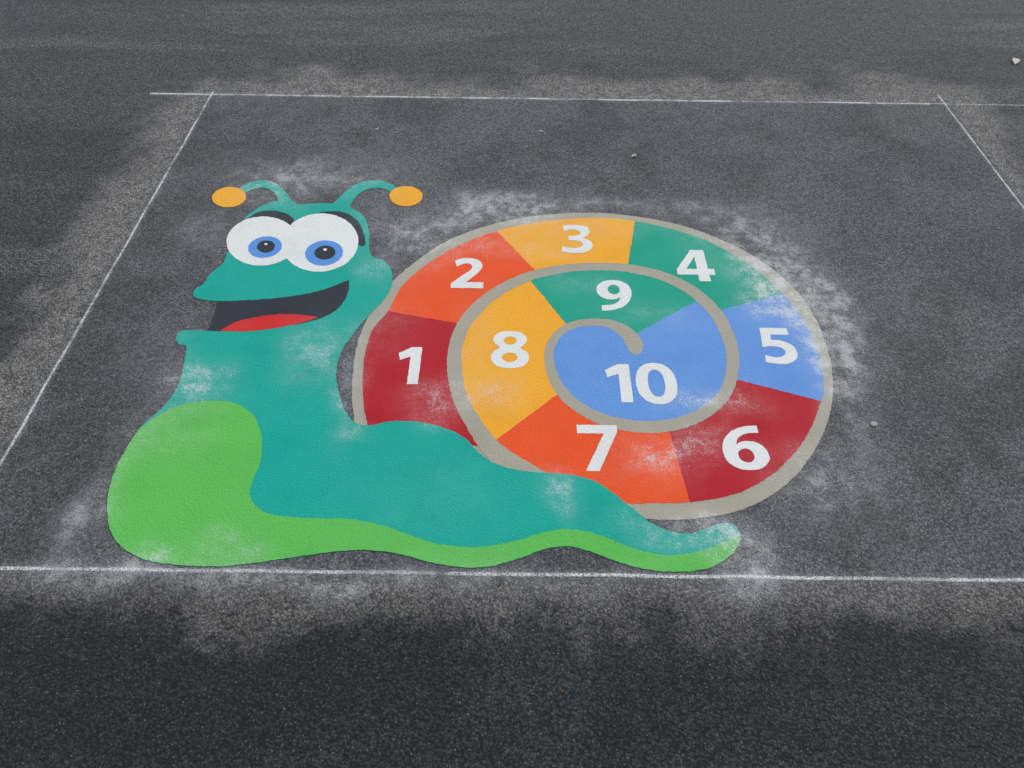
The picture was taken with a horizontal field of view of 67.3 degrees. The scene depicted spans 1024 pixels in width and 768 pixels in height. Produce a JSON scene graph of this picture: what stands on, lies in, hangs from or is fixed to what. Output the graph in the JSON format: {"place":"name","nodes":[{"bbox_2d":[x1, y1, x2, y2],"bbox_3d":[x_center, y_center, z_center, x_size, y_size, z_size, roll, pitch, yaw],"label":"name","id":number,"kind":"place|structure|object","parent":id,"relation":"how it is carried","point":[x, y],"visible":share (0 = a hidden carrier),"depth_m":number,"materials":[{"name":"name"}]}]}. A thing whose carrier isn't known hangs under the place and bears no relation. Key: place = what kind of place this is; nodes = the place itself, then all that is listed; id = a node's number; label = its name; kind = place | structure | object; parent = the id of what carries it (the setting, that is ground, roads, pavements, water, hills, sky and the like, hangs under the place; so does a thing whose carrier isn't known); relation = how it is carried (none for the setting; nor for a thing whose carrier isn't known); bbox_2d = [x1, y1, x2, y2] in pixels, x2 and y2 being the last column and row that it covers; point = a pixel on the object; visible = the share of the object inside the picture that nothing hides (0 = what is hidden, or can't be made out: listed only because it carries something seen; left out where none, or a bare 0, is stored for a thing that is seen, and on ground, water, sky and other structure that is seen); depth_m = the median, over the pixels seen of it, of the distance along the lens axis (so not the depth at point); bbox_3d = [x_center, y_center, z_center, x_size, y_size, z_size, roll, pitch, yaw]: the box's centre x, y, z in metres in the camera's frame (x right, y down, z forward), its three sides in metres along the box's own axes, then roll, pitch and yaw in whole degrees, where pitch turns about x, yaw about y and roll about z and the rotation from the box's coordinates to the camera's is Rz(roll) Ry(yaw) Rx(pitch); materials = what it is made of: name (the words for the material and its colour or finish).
{"place":"outdoors","nodes":[
{"label":"outdoors","id":0,"kind":"place"},
{"bbox_2d":[0,0,1023,767],"bbox_3d":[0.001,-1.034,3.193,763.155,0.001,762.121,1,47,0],"label":"asphalt ground","id":1,"kind":"structure","parent":0,"point":[908,286],"depth_m":2.31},
{"bbox_2d":[0,92,212,462],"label":"chalk line","id":2,"kind":"object","parent":1,"relation":"on","point":[41,391],"visible":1,"depth_m":2.41,"materials":[{"name":"white paint"}]},
{"bbox_2d":[107,180,832,571],"bbox_3d":[-0.079,-0.167,2.392,2.094,0.004,1.658,1,47,0],"label":"painted snail number game","id":3,"kind":"object","parent":1,"relation":"on","point":[607,386],"visible":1,"depth_m":2.20,"materials":[{"name":"multicoloured paint"}]},
{"bbox_2d":[0,566,1023,581],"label":"chalk line","id":4,"kind":"object","parent":1,"relation":"on","point":[635,575],"visible":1,"depth_m":1.83,"materials":[{"name":"white paint"}]},
{"bbox_2d":[150,92,928,103],"bbox_3d":[0.124,-1.263,3.405,3.453,0.001,0.072,1,47,0],"label":"chalk line","id":5,"kind":"object","parent":1,"relation":"on","point":[525,98],"visible":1,"depth_m":3.40,"materials":[{"name":"white paint"}]},
{"bbox_2d":[938,95,1023,207],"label":"chalk line","id":6,"kind":"object","parent":1,"relation":"on","point":[982,153],"visible":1,"depth_m":3.13,"materials":[{"name":"white paint"}]},
{"bbox_2d":[1012,58,1019,63],"bbox_3d":[2.416,-1.552,3.687,0.033,0.011,0.070,21,51,18],"label":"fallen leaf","id":7,"kind":"object","parent":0,"point":[1016,60],"visible":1,"depth_m":3.68,"materials":[{"name":"white"}]}
]}

